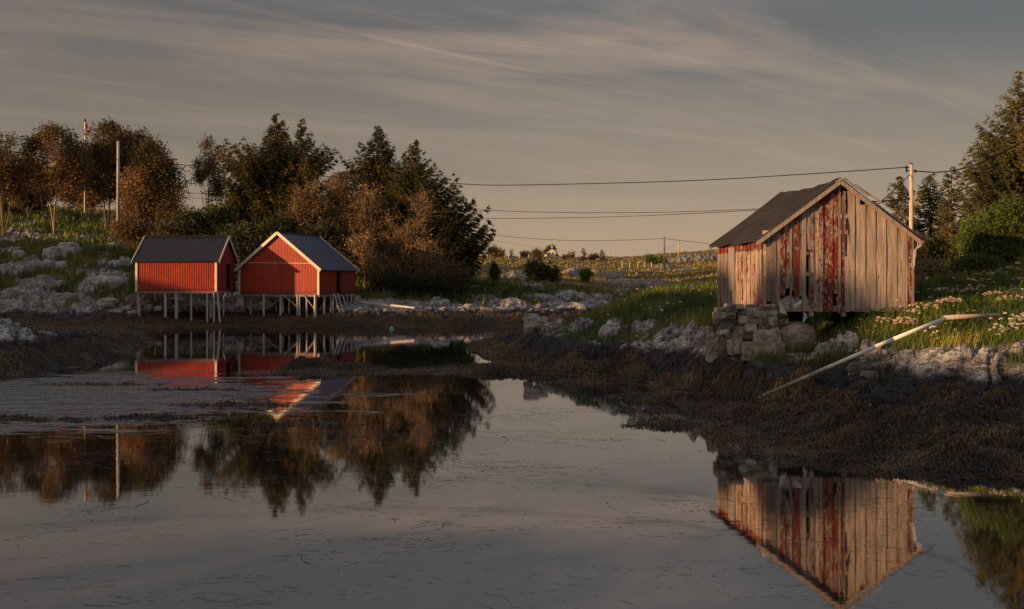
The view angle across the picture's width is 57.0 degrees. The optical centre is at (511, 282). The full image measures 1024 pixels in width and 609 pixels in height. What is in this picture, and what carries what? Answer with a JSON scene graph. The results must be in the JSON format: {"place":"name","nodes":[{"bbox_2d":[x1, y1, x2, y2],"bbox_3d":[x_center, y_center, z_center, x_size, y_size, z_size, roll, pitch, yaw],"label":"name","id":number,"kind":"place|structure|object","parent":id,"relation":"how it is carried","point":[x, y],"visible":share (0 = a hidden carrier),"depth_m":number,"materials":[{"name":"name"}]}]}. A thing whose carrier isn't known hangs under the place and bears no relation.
{"place":"outdoors","nodes":[
{"label":"outdoors","id":0,"kind":"place"},
{"bbox_2d":[0,326,1023,608],"bbox_3d":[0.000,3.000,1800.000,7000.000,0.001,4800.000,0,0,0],"label":"water","id":1,"kind":"structure","parent":0,"point":[262,544],"depth_m":12.90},
{"bbox_2d":[1,383,1021,608],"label":"floating seaweed","id":2,"kind":"object","parent":1,"relation":"on","point":[287,437],"visible":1,"depth_m":13.96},
{"bbox_2d":[0,206,1023,480],"bbox_3d":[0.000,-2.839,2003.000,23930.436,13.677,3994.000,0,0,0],"label":"ground","id":3,"kind":"structure","parent":0,"point":[972,368],"depth_m":31.41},
{"bbox_2d":[0,127,35,237],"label":"deciduous tree","id":4,"kind":"object","parent":3,"relation":"on","point":[9,186],"visible":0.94,"depth_m":89.75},
{"bbox_2d":[12,250,25,257],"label":"boulder","id":5,"kind":"object","parent":3,"relation":"on","point":[22,253],"visible":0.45,"depth_m":81.10,"materials":[{"name":"stone"}]},
{"bbox_2d":[0,196,53,216],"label":"bush","id":6,"kind":"object","parent":3,"relation":"on","point":[17,211],"visible":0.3,"depth_m":103.71,"materials":[{"name":"green plant"}]},
{"bbox_2d":[4,151,58,215],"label":"tree","id":7,"kind":"object","parent":3,"relation":"on","point":[30,199],"visible":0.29,"depth_m":101.65,"materials":[{"name":"brown plant"}]},
{"bbox_2d":[42,246,59,259],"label":"boulder","id":8,"kind":"object","parent":3,"relation":"on","point":[52,252],"visible":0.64,"depth_m":81.61,"materials":[{"name":"stone"}]},
{"bbox_2d":[15,120,99,233],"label":"deciduous tree","id":9,"kind":"object","parent":3,"relation":"on","point":[65,166],"visible":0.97,"depth_m":90.40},
{"bbox_2d":[57,242,80,258],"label":"boulder","id":10,"kind":"object","parent":3,"relation":"on","point":[65,248],"visible":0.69,"depth_m":82.13,"materials":[{"name":"stone"}]},
{"bbox_2d":[60,190,107,221],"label":"pine tree","id":11,"kind":"object","parent":3,"relation":"on","point":[90,201],"visible":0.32,"depth_m":102.60,"materials":[{"name":"brown plant"}]},
{"bbox_2d":[84,119,90,212],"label":"flagpole","id":12,"kind":"object","parent":3,"relation":"on","point":[86,127],"visible":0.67,"depth_m":97.92,"materials":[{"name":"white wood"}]},
{"bbox_2d":[87,275,128,288],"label":"boulder","id":13,"kind":"object","parent":3,"relation":"on","point":[97,280],"visible":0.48,"depth_m":71.17,"materials":[{"name":"stone"}]},
{"bbox_2d":[96,298,119,308],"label":"boulder","id":14,"kind":"object","parent":3,"relation":"on","point":[106,303],"visible":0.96,"depth_m":65.91,"materials":[{"name":"stone"}]},
{"bbox_2d":[80,115,142,229],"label":"deciduous tree","id":15,"kind":"object","parent":3,"relation":"on","point":[106,169],"visible":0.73,"depth_m":94.24,"materials":[{"name":"plant"}]},
{"bbox_2d":[116,140,119,220],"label":"utility pole","id":16,"kind":"object","parent":3,"relation":"on","point":[118,186],"visible":1,"depth_m":75.91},
{"bbox_2d":[101,210,164,253],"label":"rust leaved bush","id":17,"kind":"object","parent":3,"relation":"on","point":[124,230],"visible":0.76,"depth_m":81.51,"materials":[{"name":"brown plant"}]},
{"bbox_2d":[124,294,141,305],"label":"boulder","id":18,"kind":"object","parent":3,"relation":"on","point":[131,299],"visible":0.66,"depth_m":65.54,"materials":[{"name":"stone"}]},
{"bbox_2d":[112,123,168,207],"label":"tree","id":19,"kind":"object","parent":3,"relation":"on","point":[137,135],"visible":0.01,"depth_m":97.68,"materials":[{"name":"brown plant"}]},
{"bbox_2d":[107,127,193,245],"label":"deciduous tree","id":20,"kind":"object","parent":3,"relation":"on","point":[153,177],"visible":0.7,"depth_m":85.21,"materials":[{"name":"plant"}]},
{"bbox_2d":[131,236,238,322],"bbox_3d":[-22.834,-0.210,66.600,6.328,6.174,4.883,0,0,0],"label":"boathouse","id":21,"kind":"object","parent":3,"relation":"on","point":[165,265],"visible":0.99,"depth_m":64.49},
{"bbox_2d":[151,199,227,235],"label":"bush","id":22,"kind":"object","parent":3,"relation":"on","point":[186,222],"visible":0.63,"depth_m":79.34,"materials":[{"name":"green plant"}]},
{"bbox_2d":[189,134,231,206],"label":"pine tree","id":23,"kind":"object","parent":3,"relation":"on","point":[201,174],"visible":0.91,"depth_m":87.72,"materials":[{"name":"green plant"}]},
{"bbox_2d":[199,194,246,232],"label":"bush","id":24,"kind":"object","parent":3,"relation":"on","point":[223,213],"visible":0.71,"depth_m":81.51,"materials":[{"name":"green plant"}]},
{"bbox_2d":[218,179,260,258],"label":"spruce tree","id":25,"kind":"object","parent":3,"relation":"on","point":[228,202],"visible":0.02,"depth_m":83.88,"materials":[{"name":"green plant"}]},
{"bbox_2d":[236,306,247,313],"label":"boulder","id":26,"kind":"object","parent":3,"relation":"on","point":[241,309],"visible":1,"depth_m":67.52,"materials":[{"name":"stone"}]},
{"bbox_2d":[207,214,285,265],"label":"bush","id":27,"kind":"object","parent":3,"relation":"on","point":[247,240],"visible":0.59,"depth_m":76.05,"materials":[{"name":"green plant"}]},
{"bbox_2d":[214,112,302,227],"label":"spruce tree","id":28,"kind":"object","parent":3,"relation":"on","point":[257,183],"visible":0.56,"depth_m":82.29,"materials":[{"name":"green plant"}]},
{"bbox_2d":[257,206,304,232],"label":"bush","id":29,"kind":"object","parent":3,"relation":"on","point":[279,221],"visible":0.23,"depth_m":78.30,"materials":[{"name":"green plant"}]},
{"bbox_2d":[234,232,360,317],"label":"boathouse","id":30,"kind":"object","parent":3,"relation":"on","point":[282,265],"visible":0.97,"depth_m":67.12,"materials":[{"name":"wood"}]},
{"bbox_2d":[277,180,334,233],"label":"rust leaved tree","id":31,"kind":"object","parent":3,"relation":"on","point":[307,200],"visible":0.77,"depth_m":78.66,"materials":[{"name":"brown plant"}]},
{"bbox_2d":[273,119,342,226],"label":"spruce tree","id":32,"kind":"object","parent":3,"relation":"on","point":[313,165],"visible":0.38,"depth_m":82.26,"materials":[{"name":"green plant"}]},
{"bbox_2d":[295,217,368,276],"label":"bush","id":33,"kind":"object","parent":3,"relation":"on","point":[330,236],"visible":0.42,"depth_m":76.46,"materials":[{"name":"green plant"}]},
{"bbox_2d":[334,293,343,311],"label":"ladder","id":34,"kind":"object","parent":3,"relation":"on","point":[338,303],"visible":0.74,"depth_m":67.73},
{"bbox_2d":[322,171,359,245],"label":"spruce tree","id":35,"kind":"object","parent":3,"relation":"on","point":[340,173],"visible":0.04,"depth_m":85.81,"materials":[{"name":"green plant"}]},
{"bbox_2d":[318,168,364,240],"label":"rust leaved tree","id":36,"kind":"object","parent":3,"relation":"on","point":[340,190],"visible":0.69,"depth_m":79.72,"materials":[{"name":"brown plant"}]},
{"bbox_2d":[336,228,398,289],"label":"bare shrub","id":37,"kind":"object","parent":3,"relation":"on","point":[365,244],"visible":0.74,"depth_m":74.84,"materials":[{"name":"orange plant"}]},
{"bbox_2d":[342,178,393,283],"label":"rust leaved tree","id":38,"kind":"object","parent":3,"relation":"on","point":[371,207],"visible":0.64,"depth_m":77.73,"materials":[{"name":"brown plant"}]},
{"bbox_2d":[340,125,407,275],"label":"spruce tree","id":39,"kind":"object","parent":3,"relation":"on","point":[366,168],"visible":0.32,"depth_m":82.91,"materials":[{"name":"green plant"}]},
{"bbox_2d":[359,301,414,308],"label":"timber beam","id":40,"kind":"structure","parent":3,"relation":"on","point":[386,304],"depth_m":68.23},
{"bbox_2d":[361,181,442,281],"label":"bush","id":41,"kind":"object","parent":3,"relation":"on","point":[402,239],"visible":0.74,"depth_m":75.75,"materials":[{"name":"orange plant"}]},
{"bbox_2d":[360,262,477,296],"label":"bush","id":42,"kind":"object","parent":3,"relation":"on","point":[457,281],"visible":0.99,"depth_m":73.37,"materials":[{"name":"green plant"}]},
{"bbox_2d":[381,139,496,288],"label":"spruce tree","id":43,"kind":"object","parent":3,"relation":"on","point":[449,233],"visible":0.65,"depth_m":78.76,"materials":[{"name":"green plant"}]},
{"bbox_2d":[406,234,475,288],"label":"bare shrub","id":44,"kind":"object","parent":3,"relation":"on","point":[422,261],"visible":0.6,"depth_m":74.66,"materials":[{"name":"orange plant"}]},
{"bbox_2d":[0,203,956,306],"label":"grass","id":45,"kind":"structure","parent":3,"relation":"on","point":[486,283],"depth_m":81.41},
{"bbox_2d":[487,261,502,279],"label":"bush","id":46,"kind":"object","parent":3,"relation":"on","point":[494,272],"visible":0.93,"depth_m":94.84,"materials":[{"name":"green plant"}]},
{"bbox_2d":[486,244,507,258],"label":"bush","id":47,"kind":"object","parent":3,"relation":"on","point":[496,252],"visible":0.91,"depth_m":179.50,"materials":[{"name":"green plant"}]},
{"bbox_2d":[0,309,1023,481],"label":"seaweed","id":48,"kind":"object","parent":3,"relation":"on","point":[790,423],"visible":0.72,"depth_m":19.61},
{"bbox_2d":[13,252,1023,372],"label":"grass","id":49,"kind":"structure","parent":3,"relation":"on","point":[646,295],"depth_m":26.65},
{"bbox_2d":[518,250,531,257],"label":"bush","id":50,"kind":"object","parent":3,"relation":"on","point":[524,254],"visible":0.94,"depth_m":189.70,"materials":[{"name":"green plant"}]},
{"bbox_2d":[523,327,532,333],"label":"boulder","id":51,"kind":"object","parent":3,"relation":"on","point":[527,330],"visible":1,"depth_m":37.53,"materials":[{"name":"stone"}]},
{"bbox_2d":[524,322,542,327],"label":"boulder","id":52,"kind":"object","parent":51,"relation":"on","point":[532,324],"visible":0.83,"depth_m":37.65,"materials":[{"name":"stone"}]},
{"bbox_2d":[523,313,538,321],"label":"boulder","id":53,"kind":"object","parent":52,"relation":"on","point":[531,317],"visible":0.95,"depth_m":37.83,"materials":[{"name":"stone"}]},
{"bbox_2d":[531,248,545,257],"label":"bush","id":54,"kind":"object","parent":3,"relation":"on","point":[536,253],"visible":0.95,"depth_m":189.57,"materials":[{"name":"green plant"}]},
{"bbox_2d":[522,256,563,282],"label":"bush","id":55,"kind":"object","parent":3,"relation":"on","point":[535,270],"visible":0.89,"depth_m":99.42,"materials":[{"name":"green plant"}]},
{"bbox_2d":[63,223,1022,334],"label":"white flowers","id":56,"kind":"object","parent":3,"relation":"on","point":[896,300],"visible":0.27,"depth_m":26.55,"materials":[{"name":"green plant"}]},
{"bbox_2d":[544,246,559,256],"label":"house","id":57,"kind":"structure","parent":3,"relation":"on","point":[553,252],"depth_m":420.00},
{"bbox_2d":[560,250,575,258],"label":"bush","id":58,"kind":"object","parent":3,"relation":"on","point":[568,255],"visible":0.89,"depth_m":189.79,"materials":[{"name":"green plant"}]},
{"bbox_2d":[578,266,593,282],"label":"bush","id":59,"kind":"object","parent":3,"relation":"on","point":[585,274],"visible":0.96,"depth_m":102.72,"materials":[{"name":"green plant"}]},
{"bbox_2d":[473,249,717,295],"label":"grass","id":60,"kind":"structure","parent":3,"relation":"on","point":[634,269],"depth_m":124.09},
{"bbox_2d":[644,252,668,264],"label":"bush","id":61,"kind":"object","parent":3,"relation":"on","point":[653,259],"visible":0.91,"depth_m":164.54,"materials":[{"name":"green plant"}]},
{"bbox_2d":[663,237,664,270],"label":"utility pole","id":62,"kind":"object","parent":3,"relation":"on","point":[664,256],"visible":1,"depth_m":109.91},
{"bbox_2d":[495,235,663,240],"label":"power line","id":63,"kind":"object","parent":62,"relation":"attached to","point":[579,240],"visible":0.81,"depth_m":106.30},
{"bbox_2d":[705,332,718,362],"bbox_3d":[5.459,1.771,25.704,0.372,0.858,0.796,0,0,0],"label":"boulder","id":64,"kind":"object","parent":3,"relation":"on","point":[712,347],"visible":0.91,"depth_m":25.35,"materials":[{"name":"beige stone"}]},
{"bbox_2d":[719,337,728,357],"bbox_3d":[5.692,1.808,25.549,0.273,0.657,0.700,0,0,0],"label":"boulder","id":65,"kind":"object","parent":3,"relation":"on","point":[722,343],"visible":0.62,"depth_m":25.24,"materials":[{"name":"stone"}]},
{"bbox_2d":[727,339,734,355],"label":"boulder","id":66,"kind":"object","parent":3,"relation":"on","point":[730,349],"visible":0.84,"depth_m":25.05,"materials":[{"name":"stone"}]},
{"bbox_2d":[733,340,740,354],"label":"boulder","id":67,"kind":"object","parent":3,"relation":"on","point":[737,346],"visible":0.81,"depth_m":24.93,"materials":[{"name":"stone"}]},
{"bbox_2d":[712,303,807,341],"bbox_3d":[8.250,1.361,27.009,5.598,1.579,3.738,0,0,0],"label":"stone foundation","id":68,"kind":"object","parent":3,"relation":"on","point":[741,322],"visible":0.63,"depth_m":25.29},
{"bbox_2d":[708,177,932,321],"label":"old barn","id":69,"kind":"structure","parent":68,"relation":"on","point":[841,246],"depth_m":25.26,"materials":[{"name":"wood"}]},
{"bbox_2d":[740,341,785,360],"bbox_3d":[6.665,1.829,25.154,1.270,0.516,0.830,0,0,0],"label":"boulder","id":70,"kind":"object","parent":3,"relation":"on","point":[746,352],"visible":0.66,"depth_m":24.79,"materials":[{"name":"beige stone"}]},
{"bbox_2d":[752,329,780,342],"bbox_3d":[6.800,1.437,25.200,0.711,0.367,0.701,0,0,7],"label":"boulder","id":71,"kind":"object","parent":70,"relation":"on","point":[766,335],"visible":0.92,"depth_m":24.87,"materials":[{"name":"stone"}]},
{"bbox_2d":[781,321,816,350],"bbox_3d":[7.715,1.554,25.800,1.125,1.022,1.602,0,0,0],"label":"boulder","id":72,"kind":"object","parent":3,"relation":"on","point":[795,333],"visible":0.41,"depth_m":25.12,"materials":[{"name":"beige stone"}]},
{"bbox_2d":[623,300,978,404],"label":"yellow flowers","id":73,"kind":"object","parent":3,"relation":"on","point":[857,326],"visible":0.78,"depth_m":24.16,"materials":[{"name":"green plant"}]},
{"bbox_2d":[817,342,831,354],"bbox_3d":[8.100,1.739,24.269,0.482,0.419,0.335,0,0,0],"label":"boulder","id":74,"kind":"object","parent":3,"relation":"on","point":[828,348],"visible":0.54,"depth_m":24.13,"materials":[{"name":"stone"}]},
{"bbox_2d":[758,316,946,399],"bbox_3d":[8.117,1.757,22.245,5.181,1.862,0.194,0,0,-16],"label":"wooden pole","id":75,"kind":"object","parent":3,"relation":"on","point":[827,367],"visible":1,"depth_m":22.18,"materials":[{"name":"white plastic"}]},
{"bbox_2d":[848,362,860,380],"bbox_3d":[8.181,2.143,22.508,0.293,0.487,0.217,0,0,0],"label":"boulder","id":76,"kind":"object","parent":3,"relation":"on","point":[854,369],"visible":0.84,"depth_m":22.42,"materials":[{"name":"stone"}]},
{"bbox_2d":[860,370,877,382],"bbox_3d":[8.383,2.248,22.142,0.410,0.383,0.293,0,0,0],"label":"boulder","id":77,"kind":"object","parent":3,"relation":"on","point":[867,374],"visible":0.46,"depth_m":22.03,"materials":[{"name":"stone"}]},
{"bbox_2d":[875,317,901,327],"bbox_3d":[9.657,1.051,24.188,0.683,0.348,0.564,0,0,0],"label":"flowering plant","id":78,"kind":"object","parent":3,"relation":"on","point":[883,323],"visible":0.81,"depth_m":24.14,"materials":[{"name":"pink plant"}]},
{"bbox_2d":[877,316,917,326],"bbox_3d":[9.944,1.032,24.060,1.110,0.348,0.618,0,0,-14],"label":"flowering plant","id":79,"kind":"object","parent":3,"relation":"on","point":[910,320],"visible":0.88,"depth_m":24.04,"materials":[{"name":"pink plant"}]},
{"bbox_2d":[881,176,919,231],"bbox_3d":[18.805,-2.919,46.013,2.429,4.639,2.052,0,0,0],"label":"spruce tree","id":80,"kind":"object","parent":3,"relation":"on","point":[902,195],"visible":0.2,"depth_m":45.81,"materials":[{"name":"green plant"}]},
{"bbox_2d":[890,318,918,331],"bbox_3d":[9.949,1.072,23.979,0.736,0.351,0.606,0,0,-24],"label":"flowering plant","id":81,"kind":"object","parent":3,"relation":"on","point":[916,321],"visible":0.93,"depth_m":23.91,"materials":[{"name":"pink plant"}]},
{"bbox_2d":[905,163,916,229],"bbox_3d":[15.245,-2.670,36.000,0.424,3.775,0.177,0,0,0],"label":"utility pole","id":82,"kind":"object","parent":3,"relation":"on","point":[911,208],"visible":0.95,"depth_m":35.95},
{"bbox_2d":[0,150,905,185],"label":"power line","id":83,"kind":"object","parent":82,"relation":"attached to","point":[479,184],"visible":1,"depth_m":43.34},
{"bbox_2d":[3,169,902,212],"bbox_3d":[-10.216,-5.156,49.302,57.208,4.333,3.957,0,0,24],"label":"power line","id":84,"kind":"object","parent":82,"relation":"attached to","point":[442,205],"visible":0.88,"depth_m":45.99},
{"bbox_2d":[0,174,907,218],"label":"power line","id":85,"kind":"object","parent":82,"relation":"attached to","point":[425,216],"visible":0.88,"depth_m":47.67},
{"bbox_2d":[916,141,1023,172],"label":"power line","id":86,"kind":"object","parent":82,"relation":"attached to","point":[973,164],"visible":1,"depth_m":32.17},
{"bbox_2d":[904,309,921,318],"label":"flowering plant","id":87,"kind":"object","parent":3,"relation":"on","point":[913,313],"visible":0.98,"depth_m":24.26,"materials":[{"name":"pink plant"}]},
{"bbox_2d":[899,302,929,311],"bbox_3d":[10.661,0.655,24.927,0.921,0.344,0.515,0,0,14],"label":"flowering plant","id":88,"kind":"object","parent":3,"relation":"on","point":[913,305],"visible":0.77,"depth_m":24.86,"materials":[{"name":"pink plant"}]},
{"bbox_2d":[916,304,937,315],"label":"flowering plant","id":89,"kind":"object","parent":3,"relation":"on","point":[925,308],"visible":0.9,"depth_m":24.48,"materials":[{"name":"pink plant"}]},
{"bbox_2d":[905,173,960,242],"bbox_3d":[20.991,-2.940,46.962,3.108,5.100,2.587,0,0,0],"label":"spruce tree","id":90,"kind":"object","parent":3,"relation":"on","point":[931,210],"visible":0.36,"depth_m":46.94,"materials":[{"name":"green plant"}]},
{"bbox_2d":[914,233,962,262],"bbox_3d":[16.812,-1.155,37.046,3.379,1.974,2.000,0,0,0],"label":"bush","id":91,"kind":"object","parent":3,"relation":"on","point":[934,248],"visible":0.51,"depth_m":36.63,"materials":[{"name":"green plant"}]},
{"bbox_2d":[928,287,953,297],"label":"flowering plant","id":92,"kind":"object","parent":3,"relation":"on","point":[943,293],"visible":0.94,"depth_m":26.48,"materials":[{"name":"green plant"}]},
{"bbox_2d":[928,299,953,308],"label":"flowering plant","id":93,"kind":"object","parent":3,"relation":"on","point":[940,301],"visible":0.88,"depth_m":24.93,"materials":[{"name":"pink plant"}]},
{"bbox_2d":[914,253,970,282],"bbox_3d":[13.799,-0.371,31.052,2.372,1.370,1.557,0,0,0],"label":"bush","id":94,"kind":"object","parent":3,"relation":"on","point":[931,266],"visible":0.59,"depth_m":30.74,"materials":[{"name":"green plant"}]},
{"bbox_2d":[942,298,964,307],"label":"flowering plant","id":95,"kind":"object","parent":3,"relation":"on","point":[949,300],"visible":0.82,"depth_m":24.97,"materials":[{"name":"pink plant"}]},
{"bbox_2d":[932,166,975,244],"bbox_3d":[20.673,-2.872,44.009,2.026,5.188,1.916,0,0,0],"label":"spruce tree","id":96,"kind":"object","parent":3,"relation":"on","point":[950,215],"visible":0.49,"depth_m":43.95,"materials":[{"name":"green plant"}]},
{"bbox_2d":[949,287,977,296],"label":"flowering plant","id":97,"kind":"object","parent":3,"relation":"on","point":[962,291],"visible":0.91,"depth_m":26.31,"materials":[{"name":"green plant"}]},
{"bbox_2d":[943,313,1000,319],"bbox_3d":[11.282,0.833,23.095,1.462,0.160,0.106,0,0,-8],"label":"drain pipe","id":98,"kind":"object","parent":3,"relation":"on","point":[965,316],"visible":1,"depth_m":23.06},
{"bbox_2d":[941,248,1007,275],"bbox_3d":[15.198,-0.454,31.052,2.059,1.385,1.548,0,0,0],"label":"bush","id":99,"kind":"object","parent":3,"relation":"on","point":[973,262],"visible":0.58,"depth_m":30.76,"materials":[{"name":"green plant"}]},
{"bbox_2d":[967,278,994,285],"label":"flowering plant","id":100,"kind":"object","parent":3,"relation":"on","point":[976,281],"visible":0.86,"depth_m":27.35,"materials":[{"name":"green plant"}]},
{"bbox_2d":[947,186,1023,265],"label":"bush","id":101,"kind":"object","parent":3,"relation":"on","point":[998,230],"visible":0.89,"depth_m":32.58,"materials":[{"name":"green plant"}]},
{"bbox_2d":[950,70,1023,249],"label":"spruce tree","id":102,"kind":"object","parent":3,"relation":"on","point":[1000,174],"visible":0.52,"depth_m":37.69,"materials":[{"name":"green plant"}]},
{"bbox_2d":[981,291,1002,300],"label":"flowering plant","id":103,"kind":"object","parent":3,"relation":"on","point":[993,293],"visible":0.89,"depth_m":25.97,"materials":[{"name":"pink plant"}]},
{"bbox_2d":[985,326,1018,338],"bbox_3d":[11.634,1.199,22.362,0.693,0.324,0.604,0,0,0],"label":"flowering plant","id":104,"kind":"object","parent":3,"relation":"on","point":[1001,332],"visible":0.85,"depth_m":22.34,"materials":[{"name":"white plant"}]},
{"bbox_2d":[992,295,1018,303],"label":"flowering plant","id":105,"kind":"object","parent":3,"relation":"on","point":[1005,298],"visible":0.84,"depth_m":25.17,"materials":[{"name":"pink plant"}]},
{"bbox_2d":[990,317,1022,327],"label":"flowering plant","id":106,"kind":"object","parent":3,"relation":"on","point":[1010,320],"visible":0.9,"depth_m":22.89,"materials":[{"name":"white plant"}]},
{"bbox_2d":[994,322,1023,333],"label":"flowering plant","id":107,"kind":"object","parent":3,"relation":"on","point":[1002,326],"visible":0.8,"depth_m":22.52,"materials":[{"name":"white plant"}]},
{"bbox_2d":[1003,311,1023,320],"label":"flowering plant","id":108,"kind":"object","parent":3,"relation":"on","point":[1014,316],"visible":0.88,"depth_m":23.20,"materials":[{"name":"white plant"}]},
{"bbox_2d":[0,0,1023,256],"label":"sky","id":109,"kind":"structure","parent":0,"point":[517,94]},
{"bbox_2d":[871,341,897,385],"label":"grass","id":110,"kind":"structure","parent":0,"point":[882,371],"depth_m":22.24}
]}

